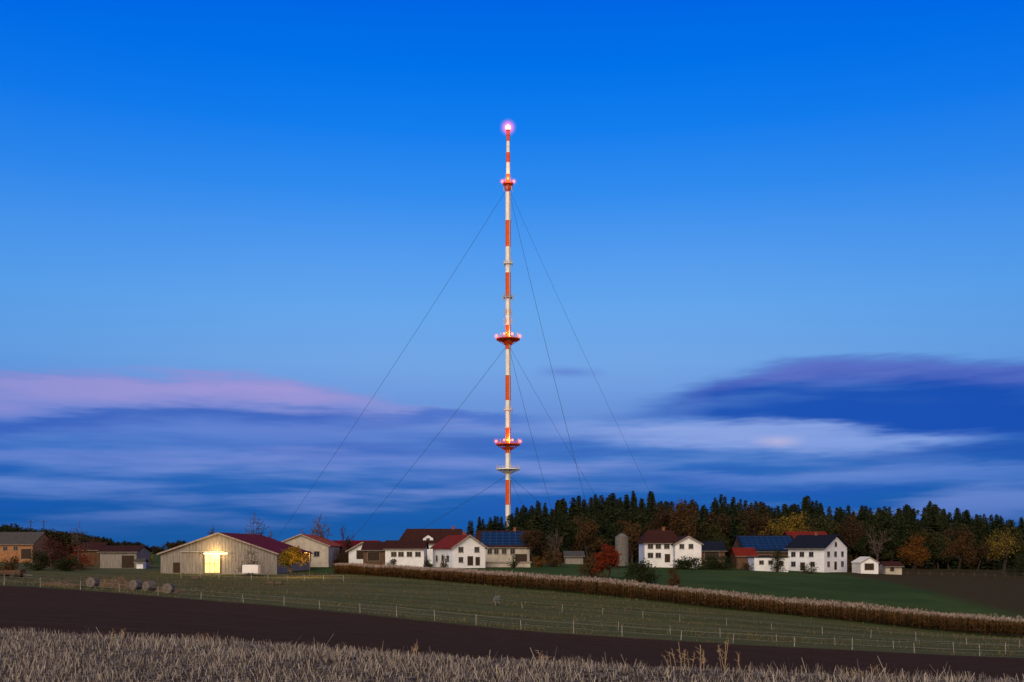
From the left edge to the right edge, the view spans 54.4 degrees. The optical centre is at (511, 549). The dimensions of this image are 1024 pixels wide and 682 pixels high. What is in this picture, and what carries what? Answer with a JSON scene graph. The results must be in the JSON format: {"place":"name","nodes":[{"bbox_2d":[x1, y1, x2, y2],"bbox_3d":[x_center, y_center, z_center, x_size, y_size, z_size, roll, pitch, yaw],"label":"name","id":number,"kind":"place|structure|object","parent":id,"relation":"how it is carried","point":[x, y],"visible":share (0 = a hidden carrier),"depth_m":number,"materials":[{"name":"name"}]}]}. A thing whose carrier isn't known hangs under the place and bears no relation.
{"place":"outdoors","nodes":[
{"label":"outdoors","id":0,"kind":"place"},
{"bbox_2d":[0,551,1023,681],"bbox_3d":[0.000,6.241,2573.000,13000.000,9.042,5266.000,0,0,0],"label":"ground","id":1,"kind":"structure","parent":0,"point":[61,610],"depth_m":88.53,"materials":[{"name":"plant"}]},
{"bbox_2d":[0,553,21,569],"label":"garden shrub","id":2,"kind":"object","parent":1,"relation":"on","point":[7,567],"visible":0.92,"depth_m":199.48,"materials":[{"name":"brown plant"}]},
{"bbox_2d":[0,569,25,577],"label":"farm wagon","id":3,"kind":"object","parent":1,"relation":"on","point":[14,575],"visible":0.77,"depth_m":149.17,"materials":[{"name":"wood"}]},
{"bbox_2d":[0,534,53,561],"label":"walls","id":4,"kind":"structure","parent":1,"relation":"on","point":[9,553],"depth_m":300.00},
{"bbox_2d":[0,532,44,544],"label":"roof","id":5,"kind":"structure","parent":4,"relation":"on","point":[19,537],"depth_m":303.46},
{"bbox_2d":[21,549,30,558],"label":"door pane","id":6,"kind":"object","parent":4,"relation":"in","point":[25,553],"visible":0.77,"depth_m":299.93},
{"bbox_2d":[20,548,55,570],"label":"garden shrub","id":7,"kind":"object","parent":1,"relation":"on","point":[38,566],"visible":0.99,"depth_m":214.61,"materials":[{"name":"green plant"}]},
{"bbox_2d":[34,534,79,568],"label":"garden shrub","id":8,"kind":"object","parent":1,"relation":"on","point":[66,550],"visible":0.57,"depth_m":224.43,"materials":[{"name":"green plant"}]},
{"bbox_2d":[41,580,82,586],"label":"soil heap","id":9,"kind":"object","parent":1,"relation":"on","point":[60,583],"visible":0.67,"depth_m":121.18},
{"bbox_2d":[50,553,87,570],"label":"garden shrub","id":10,"kind":"object","parent":1,"relation":"on","point":[64,563],"visible":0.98,"depth_m":211.44,"materials":[{"name":"green plant"}]},
{"bbox_2d":[69,520,93,565],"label":"bare tree","id":11,"kind":"object","parent":1,"relation":"on","point":[76,542],"visible":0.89,"depth_m":254.97,"materials":[{"name":"brown plant"}]},
{"bbox_2d":[69,543,98,569],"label":"garden shrub","id":12,"kind":"object","parent":1,"relation":"on","point":[83,558],"visible":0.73,"depth_m":222.02,"materials":[{"name":"brown plant"}]},
{"bbox_2d":[74,542,109,565],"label":"machine shed","id":13,"kind":"structure","parent":1,"relation":"on","point":[94,547],"depth_m":262.00,"materials":[{"name":"wood"}]},
{"bbox_2d":[86,577,99,587],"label":"round straw bale","id":14,"kind":"object","parent":1,"relation":"on","point":[90,582],"visible":0.94,"depth_m":121.41},
{"bbox_2d":[0,523,186,553],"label":"distant treeline","id":15,"kind":"object","parent":1,"relation":"on","point":[66,537],"visible":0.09,"depth_m":782.88,"materials":[{"name":"green plant"}]},
{"bbox_2d":[98,577,129,588],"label":"soil heap","id":16,"kind":"object","parent":1,"relation":"on","point":[118,582],"visible":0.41,"depth_m":126.79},
{"bbox_2d":[97,545,152,567],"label":"timber shed","id":17,"kind":"structure","parent":1,"relation":"on","point":[118,556],"depth_m":240.00,"materials":[{"name":"wood"}]},
{"bbox_2d":[129,580,142,589],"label":"round straw bale","id":18,"kind":"object","parent":1,"relation":"on","point":[138,584],"visible":0.92,"depth_m":123.49},
{"bbox_2d":[133,559,148,568],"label":"hut","id":19,"kind":"object","parent":1,"relation":"on","point":[140,563],"visible":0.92,"depth_m":238.00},
{"bbox_2d":[142,581,156,590],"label":"round straw bale","id":20,"kind":"object","parent":1,"relation":"on","point":[152,585],"visible":0.89,"depth_m":121.58},
{"bbox_2d":[160,543,171,557],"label":"garden shrub","id":21,"kind":"object","parent":1,"relation":"on","point":[164,548],"visible":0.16,"depth_m":329.45,"materials":[{"name":"green plant"}]},
{"bbox_2d":[162,583,174,592],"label":"round straw bale","id":22,"kind":"object","parent":1,"relation":"on","point":[166,587],"visible":0.91,"depth_m":117.39},
{"bbox_2d":[155,588,186,592],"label":"soil heap","id":23,"kind":"object","parent":1,"relation":"on","point":[175,591],"visible":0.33,"depth_m":121.24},
{"bbox_2d":[0,572,357,590],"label":"wooden fence","id":24,"kind":"object","parent":1,"relation":"on","point":[184,582],"visible":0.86,"depth_m":140.55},
{"bbox_2d":[157,532,312,573],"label":"timber barn","id":25,"kind":"structure","parent":1,"relation":"on","point":[220,552],"depth_m":205.00,"materials":[{"name":"beige"}]},
{"bbox_2d":[173,562,179,572],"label":"door","id":26,"kind":"structure","parent":25,"relation":"in","point":[176,565],"depth_m":204.89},
{"bbox_2d":[238,565,260,575],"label":"white box trailer","id":27,"kind":"object","parent":1,"relation":"on","point":[248,570],"visible":0.94,"depth_m":195.00,"materials":[{"name":"metal"}]},
{"bbox_2d":[235,548,263,574],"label":"garden shrub","id":28,"kind":"object","parent":1,"relation":"on","point":[254,558],"visible":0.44,"depth_m":200.00,"materials":[{"name":"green plant"}]},
{"bbox_2d":[238,511,274,538],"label":"bare tree","id":29,"kind":"object","parent":1,"relation":"on","point":[257,533],"visible":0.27,"depth_m":263.47,"materials":[{"name":"brown plant"}]},
{"bbox_2d":[184,572,343,580],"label":"paddock fence","id":30,"kind":"object","parent":1,"relation":"on","point":[264,574],"visible":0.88,"depth_m":176.54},
{"bbox_2d":[276,545,310,575],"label":"yellow birch","id":31,"kind":"object","parent":1,"relation":"on","point":[288,557],"visible":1,"depth_m":194.91,"materials":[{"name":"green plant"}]},
{"bbox_2d":[283,535,339,566],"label":"walls","id":32,"kind":"structure","parent":1,"relation":"on","point":[326,558],"depth_m":255.00,"materials":[{"name":"paint"}]},
{"bbox_2d":[302,534,341,546],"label":"roof","id":33,"kind":"structure","parent":32,"relation":"on","point":[324,540],"depth_m":264.16,"materials":[{"name":"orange tile"}]},
{"bbox_2d":[300,514,331,538],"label":"bare tree","id":34,"kind":"object","parent":1,"relation":"on","point":[320,531],"visible":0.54,"depth_m":275.29,"materials":[{"name":"brown plant"}]},
{"bbox_2d":[334,550,342,565],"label":"garden shrub","id":35,"kind":"object","parent":1,"relation":"on","point":[337,560],"visible":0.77,"depth_m":261.86,"materials":[{"name":"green plant"}]},
{"bbox_2d":[340,523,353,562],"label":"bare tree","id":36,"kind":"object","parent":1,"relation":"on","point":[347,544],"visible":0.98,"depth_m":269.77,"materials":[{"name":"brown plant"}]},
{"bbox_2d":[345,542,362,563],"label":"farm garage","id":37,"kind":"structure","parent":1,"relation":"on","point":[355,554],"depth_m":262.00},
{"bbox_2d":[331,540,380,562],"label":"farm shed","id":38,"kind":"structure","parent":1,"relation":"on","point":[354,542],"depth_m":275.57,"materials":[{"name":"brown"}]},
{"bbox_2d":[361,542,384,564],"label":"farm shed","id":39,"kind":"structure","parent":1,"relation":"on","point":[374,552],"depth_m":250.00,"materials":[{"name":"wood"}]},
{"bbox_2d":[383,540,428,567],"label":"white cottage","id":40,"kind":"structure","parent":1,"relation":"on","point":[408,552],"depth_m":242.00,"materials":[{"name":"paint"}]},
{"bbox_2d":[424,554,431,567],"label":"garden shrub","id":41,"kind":"object","parent":1,"relation":"on","point":[427,564],"visible":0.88,"depth_m":231.76,"materials":[{"name":"green plant"}]},
{"bbox_2d":[427,544,434,563],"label":"walls","id":42,"kind":"structure","parent":1,"relation":"on","point":[429,553],"depth_m":288.00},
{"bbox_2d":[399,529,462,543],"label":"roof front","id":43,"kind":"structure","parent":42,"relation":"on","point":[437,535],"depth_m":292.17,"materials":[{"name":"brown tile"}]},
{"bbox_2d":[439,554,447,567],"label":"garden shrub","id":44,"kind":"object","parent":1,"relation":"on","point":[442,565],"visible":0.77,"depth_m":225.79,"materials":[{"name":"green plant"}]},
{"bbox_2d":[433,536,484,567],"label":"walls","id":45,"kind":"structure","parent":1,"relation":"on","point":[468,544],"depth_m":237.96,"materials":[{"name":"paint"}]},
{"bbox_2d":[430,535,468,548],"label":"roof","id":46,"kind":"structure","parent":45,"relation":"on","point":[449,542],"depth_m":242.78,"materials":[{"name":"red tile"}]},
{"bbox_2d":[468,556,472,564],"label":"door pane","id":47,"kind":"object","parent":45,"relation":"in","point":[470,560],"visible":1,"depth_m":237.78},
{"bbox_2d":[277,125,646,537],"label":"radio mast","id":48,"kind":"object","parent":1,"relation":"on","point":[508,340],"visible":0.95,"depth_m":518.89,"materials":[{"name":"metal"}]},
{"bbox_2d":[493,595,499,604],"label":"pale meadow shrub","id":49,"kind":"object","parent":1,"relation":"on","point":[496,601],"visible":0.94,"depth_m":123.81,"materials":[{"name":"grey plant"}]},
{"bbox_2d":[0,575,1012,655],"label":"paddock fence","id":50,"kind":"object","parent":1,"relation":"on","point":[524,619],"visible":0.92,"depth_m":90.88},
{"bbox_2d":[485,548,529,561],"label":"walls","id":51,"kind":"structure","parent":1,"relation":"on","point":[499,557],"depth_m":262.00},
{"bbox_2d":[475,531,531,546],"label":"roof front","id":52,"kind":"structure","parent":51,"relation":"on","point":[478,535],"depth_m":264.58,"materials":[{"name":"brown tile"}]},
{"bbox_2d":[481,532,525,544],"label":"solar panels","id":53,"kind":"object","parent":52,"relation":"on","point":[499,538],"visible":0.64,"depth_m":264.81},
{"bbox_2d":[488,547,531,547],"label":"gutter","id":54,"kind":"object","parent":52,"relation":"attached to","point":[508,547],"visible":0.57,"depth_m":261.36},
{"bbox_2d":[515,554,526,561],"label":"door pane","id":55,"kind":"object","parent":51,"relation":"in","point":[522,557],"visible":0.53,"depth_m":261.93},
{"bbox_2d":[485,563,529,566],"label":"walls","id":56,"kind":"structure","parent":1,"relation":"on","point":[505,564],"depth_m":244.00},
{"bbox_2d":[485,562,531,562],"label":"flat roof","id":57,"kind":"structure","parent":56,"relation":"on","point":[507,562],"depth_m":243.70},
{"bbox_2d":[0,627,1023,681],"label":"stubble straw","id":58,"kind":"object","parent":1,"relation":"on","point":[332,652],"visible":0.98,"depth_m":14.42,"materials":[{"name":"plant"}]},
{"bbox_2d":[0,571,1023,656],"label":"meadow grass","id":59,"kind":"structure","parent":1,"relation":"on","point":[497,625],"depth_m":116.88,"materials":[{"name":"plant"}]},
{"bbox_2d":[506,552,519,567],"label":"garden shrub","id":60,"kind":"object","parent":1,"relation":"on","point":[514,564],"visible":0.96,"depth_m":239.78,"materials":[{"name":"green plant"}]},
{"bbox_2d":[519,527,549,565],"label":"autumn tree","id":61,"kind":"object","parent":1,"relation":"on","point":[534,541],"visible":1,"depth_m":260.90,"materials":[{"name":"brown plant"}]},
{"bbox_2d":[529,555,547,566],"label":"garden shrub","id":62,"kind":"object","parent":1,"relation":"on","point":[540,563],"visible":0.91,"depth_m":245.80,"materials":[{"name":"brown plant"}]},
{"bbox_2d":[539,545,565,566],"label":"autumn tree","id":63,"kind":"object","parent":1,"relation":"on","point":[554,560],"visible":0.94,"depth_m":249.55,"materials":[{"name":"brown plant"}]},
{"bbox_2d":[547,528,563,554],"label":"bare tree","id":64,"kind":"object","parent":1,"relation":"on","point":[554,543],"visible":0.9,"depth_m":267.68,"materials":[{"name":"brown plant"}]},
{"bbox_2d":[563,551,584,563],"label":"shed","id":65,"kind":"structure","parent":1,"relation":"on","point":[573,557],"depth_m":300.00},
{"bbox_2d":[575,553,600,577],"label":"autumn bush","id":66,"kind":"object","parent":1,"relation":"on","point":[590,564],"visible":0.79,"depth_m":189.50,"materials":[{"name":"brown plant"}]},
{"bbox_2d":[573,515,610,561],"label":"autumn tree","id":67,"kind":"object","parent":1,"relation":"on","point":[586,530],"visible":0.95,"depth_m":323.84,"materials":[{"name":"brown plant"}]},
{"bbox_2d":[591,543,621,578],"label":"red maple","id":68,"kind":"object","parent":1,"relation":"on","point":[608,558],"visible":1,"depth_m":184.25,"materials":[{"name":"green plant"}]},
{"bbox_2d":[615,533,628,565],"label":"grain silo","id":69,"kind":"object","parent":1,"relation":"on","point":[621,542],"visible":0.84,"depth_m":260.44,"materials":[{"name":"metal"}]},
{"bbox_2d":[616,519,646,563],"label":"autumn tree","id":70,"kind":"object","parent":1,"relation":"on","point":[629,531],"visible":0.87,"depth_m":329.18,"materials":[{"name":"brown plant"}]},
{"bbox_2d":[623,558,661,582],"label":"autumn bush","id":71,"kind":"object","parent":1,"relation":"on","point":[640,568],"visible":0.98,"depth_m":177.40,"materials":[{"name":"green plant"}]},
{"bbox_2d":[639,543,672,567],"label":"walls","id":72,"kind":"structure","parent":1,"relation":"on","point":[644,550],"depth_m":268.00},
{"bbox_2d":[643,530,678,542],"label":"roof front","id":73,"kind":"structure","parent":72,"relation":"on","point":[660,536],"depth_m":270.09,"materials":[{"name":"brown tile"}]},
{"bbox_2d":[665,554,669,561],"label":"door pane","id":74,"kind":"object","parent":72,"relation":"in","point":[667,557],"visible":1,"depth_m":267.93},
{"bbox_2d":[647,502,679,531],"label":"autumn tree","id":75,"kind":"object","parent":1,"relation":"on","point":[660,521],"visible":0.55,"depth_m":335.87,"materials":[{"name":"brown plant"}]},
{"bbox_2d":[662,651,677,669],"bbox_3d":[2.312,1.609,14.575,0.242,0.346,0.130,0,0,24],"label":"dry weed plant","id":76,"kind":"object","parent":1,"relation":"on","point":[670,659],"visible":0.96,"depth_m":14.56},
{"bbox_2d":[666,566,681,585],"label":"autumn bush","id":77,"kind":"object","parent":1,"relation":"on","point":[673,580],"visible":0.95,"depth_m":171.57,"materials":[{"name":"brown plant"}]},
{"bbox_2d":[331,579,1023,639],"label":"paddock fence","id":78,"kind":"object","parent":1,"relation":"on","point":[675,612],"visible":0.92,"depth_m":117.43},
{"bbox_2d":[331,562,1023,637],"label":"maize field strip","id":79,"kind":"object","parent":1,"relation":"on","point":[767,604],"visible":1,"depth_m":137.45,"materials":[{"name":"plant"}]},
{"bbox_2d":[658,497,700,538],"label":"autumn tree","id":80,"kind":"object","parent":1,"relation":"on","point":[686,523],"visible":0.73,"depth_m":331.88,"materials":[{"name":"brown plant"}]},
{"bbox_2d":[677,642,694,669],"bbox_3d":[2.533,1.571,14.640,0.285,0.447,0.310,0,0,-27],"label":"dry weed plant","id":81,"kind":"object","parent":1,"relation":"on","point":[684,658],"visible":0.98,"depth_m":14.64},
{"bbox_2d":[671,536,703,567],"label":"white annex","id":82,"kind":"object","parent":1,"relation":"on","point":[686,546],"visible":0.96,"depth_m":264.00,"materials":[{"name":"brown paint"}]},
{"bbox_2d":[668,556,711,569],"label":"garden shrub","id":83,"kind":"object","parent":1,"relation":"on","point":[682,563],"visible":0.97,"depth_m":254.49,"materials":[{"name":"green plant"}]},
{"bbox_2d":[685,645,706,670],"bbox_3d":[2.733,1.591,14.534,0.251,0.400,0.472,0,0,-30],"label":"dry weed plant","id":84,"kind":"object","parent":1,"relation":"on","point":[699,658],"visible":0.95,"depth_m":14.60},
{"bbox_2d":[699,541,726,565],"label":"machine shed","id":85,"kind":"structure","parent":1,"relation":"on","point":[714,548],"depth_m":282.02,"materials":[{"name":"wood"}]},
{"bbox_2d":[699,553,737,569],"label":"garden shrub","id":86,"kind":"object","parent":1,"relation":"on","point":[714,563],"visible":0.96,"depth_m":257.45,"materials":[{"name":"green plant"}]},
{"bbox_2d":[716,640,730,670],"bbox_3d":[3.027,1.526,14.336,0.236,0.521,0.353,0,0,23],"label":"dry weed plant","id":87,"kind":"object","parent":1,"relation":"on","point":[725,655],"visible":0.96,"depth_m":14.43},
{"bbox_2d":[728,548,757,568],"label":"red roof shed","id":88,"kind":"structure","parent":1,"relation":"on","point":[738,556],"depth_m":281.39,"materials":[{"name":"tile"}]},
{"bbox_2d":[465,491,1023,569],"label":"forest","id":89,"kind":"object","parent":1,"relation":"on","point":[934,529],"visible":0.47,"depth_m":362.77,"materials":[{"name":"green plant"}]},
{"bbox_2d":[741,561,753,570],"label":"garden shrub","id":90,"kind":"object","parent":1,"relation":"on","point":[746,565],"visible":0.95,"depth_m":261.61,"materials":[{"name":"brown plant"}]},
{"bbox_2d":[494,598,1019,646],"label":"paddock fence","id":91,"kind":"object","parent":1,"relation":"on","point":[767,622],"visible":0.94,"depth_m":107.75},
{"bbox_2d":[738,502,780,534],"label":"autumn tree","id":92,"kind":"object","parent":1,"relation":"on","point":[756,524],"visible":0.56,"depth_m":336.94,"materials":[{"name":"brown plant"}]},
{"bbox_2d":[729,535,793,556],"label":"solar roof barn","id":93,"kind":"structure","parent":1,"relation":"on","point":[763,545],"depth_m":293.82,"materials":[{"name":"glass"}]},
{"bbox_2d":[747,556,787,571],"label":"flat roof annex","id":94,"kind":"object","parent":1,"relation":"on","point":[762,563],"visible":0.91,"depth_m":264.00,"materials":[{"name":"paint"}]},
{"bbox_2d":[769,546,785,571],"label":"garden shrub","id":95,"kind":"object","parent":1,"relation":"on","point":[777,561],"visible":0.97,"depth_m":261.62,"materials":[{"name":"green plant"}]},
{"bbox_2d":[759,512,810,534],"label":"autumn tree","id":96,"kind":"object","parent":1,"relation":"on","point":[794,522],"visible":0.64,"depth_m":322.91,"materials":[{"name":"yellow plant"}]},
{"bbox_2d":[573,619,1023,653],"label":"paddock fence","id":97,"kind":"object","parent":1,"relation":"on","point":[818,635],"visible":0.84,"depth_m":91.70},
{"bbox_2d":[783,531,827,537],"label":"red roof barn","id":98,"kind":"structure","parent":1,"relation":"on","point":[794,534],"depth_m":311.62,"materials":[{"name":"tile"}]},
{"bbox_2d":[799,562,817,573],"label":"garden shrub","id":99,"kind":"object","parent":1,"relation":"on","point":[812,570],"visible":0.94,"depth_m":257.97,"materials":[{"name":"green plant"}]},
{"bbox_2d":[784,532,850,571],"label":"white farmhouse","id":100,"kind":"object","parent":1,"relation":"on","point":[825,553],"visible":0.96,"depth_m":274.71,"materials":[{"name":"paint"}]},
{"bbox_2d":[835,515,866,567],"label":"autumn tree","id":101,"kind":"object","parent":1,"relation":"on","point":[846,532],"visible":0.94,"depth_m":328.15,"materials":[{"name":"brown plant"}]},
{"bbox_2d":[847,554,859,570],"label":"garden shrub","id":102,"kind":"object","parent":1,"relation":"on","point":[850,565],"visible":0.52,"depth_m":289.83,"materials":[{"name":"green plant"}]},
{"bbox_2d":[851,664,877,677],"bbox_3d":[4.877,1.682,13.659,0.474,0.209,0.280,0,0,-38],"label":"dry weed plant","id":103,"kind":"object","parent":1,"relation":"on","point":[871,670],"visible":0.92,"depth_m":13.74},
{"bbox_2d":[851,557,878,573],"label":"white garage","id":104,"kind":"structure","parent":1,"relation":"on","point":[865,565],"depth_m":270.00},
{"bbox_2d":[866,526,891,570],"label":"bare tree","id":105,"kind":"object","parent":1,"relation":"on","point":[876,550],"visible":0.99,"depth_m":299.75,"materials":[{"name":"brown plant"}]},
{"bbox_2d":[878,561,904,574],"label":"garden hut","id":106,"kind":"object","parent":1,"relation":"on","point":[890,567],"visible":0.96,"depth_m":272.00,"materials":[{"name":"paint"}]},
{"bbox_2d":[896,534,930,571],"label":"autumn tree","id":107,"kind":"object","parent":1,"relation":"on","point":[910,553],"visible":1,"depth_m":299.06,"materials":[{"name":"orange plant"}]},
{"bbox_2d":[940,534,976,572],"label":"autumn tree","id":108,"kind":"object","parent":1,"relation":"on","point":[963,549],"visible":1,"depth_m":300.17,"materials":[{"name":"brown plant"}]},
{"bbox_2d":[918,571,1016,576],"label":"garden fence","id":109,"kind":"object","parent":1,"relation":"on","point":[1015,575],"visible":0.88,"depth_m":274.32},
{"bbox_2d":[983,528,1020,574],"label":"autumn tree","id":110,"kind":"object","parent":1,"relation":"on","point":[1002,544],"visible":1,"depth_m":291.81,"materials":[{"name":"yellow plant"}]},
{"bbox_2d":[0,0,1023,548],"label":"sky","id":111,"kind":"structure","parent":0,"point":[781,242],"materials":[{"name":"blue"}]},
{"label":"roof back","id":112,"kind":"object","parent":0,"visible":0},
{"bbox_2d":[637,531,646,543],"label":"roof hip","id":113,"kind":"object","parent":112,"relation":"attached to","point":[641,540],"visible":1,"depth_m":274.04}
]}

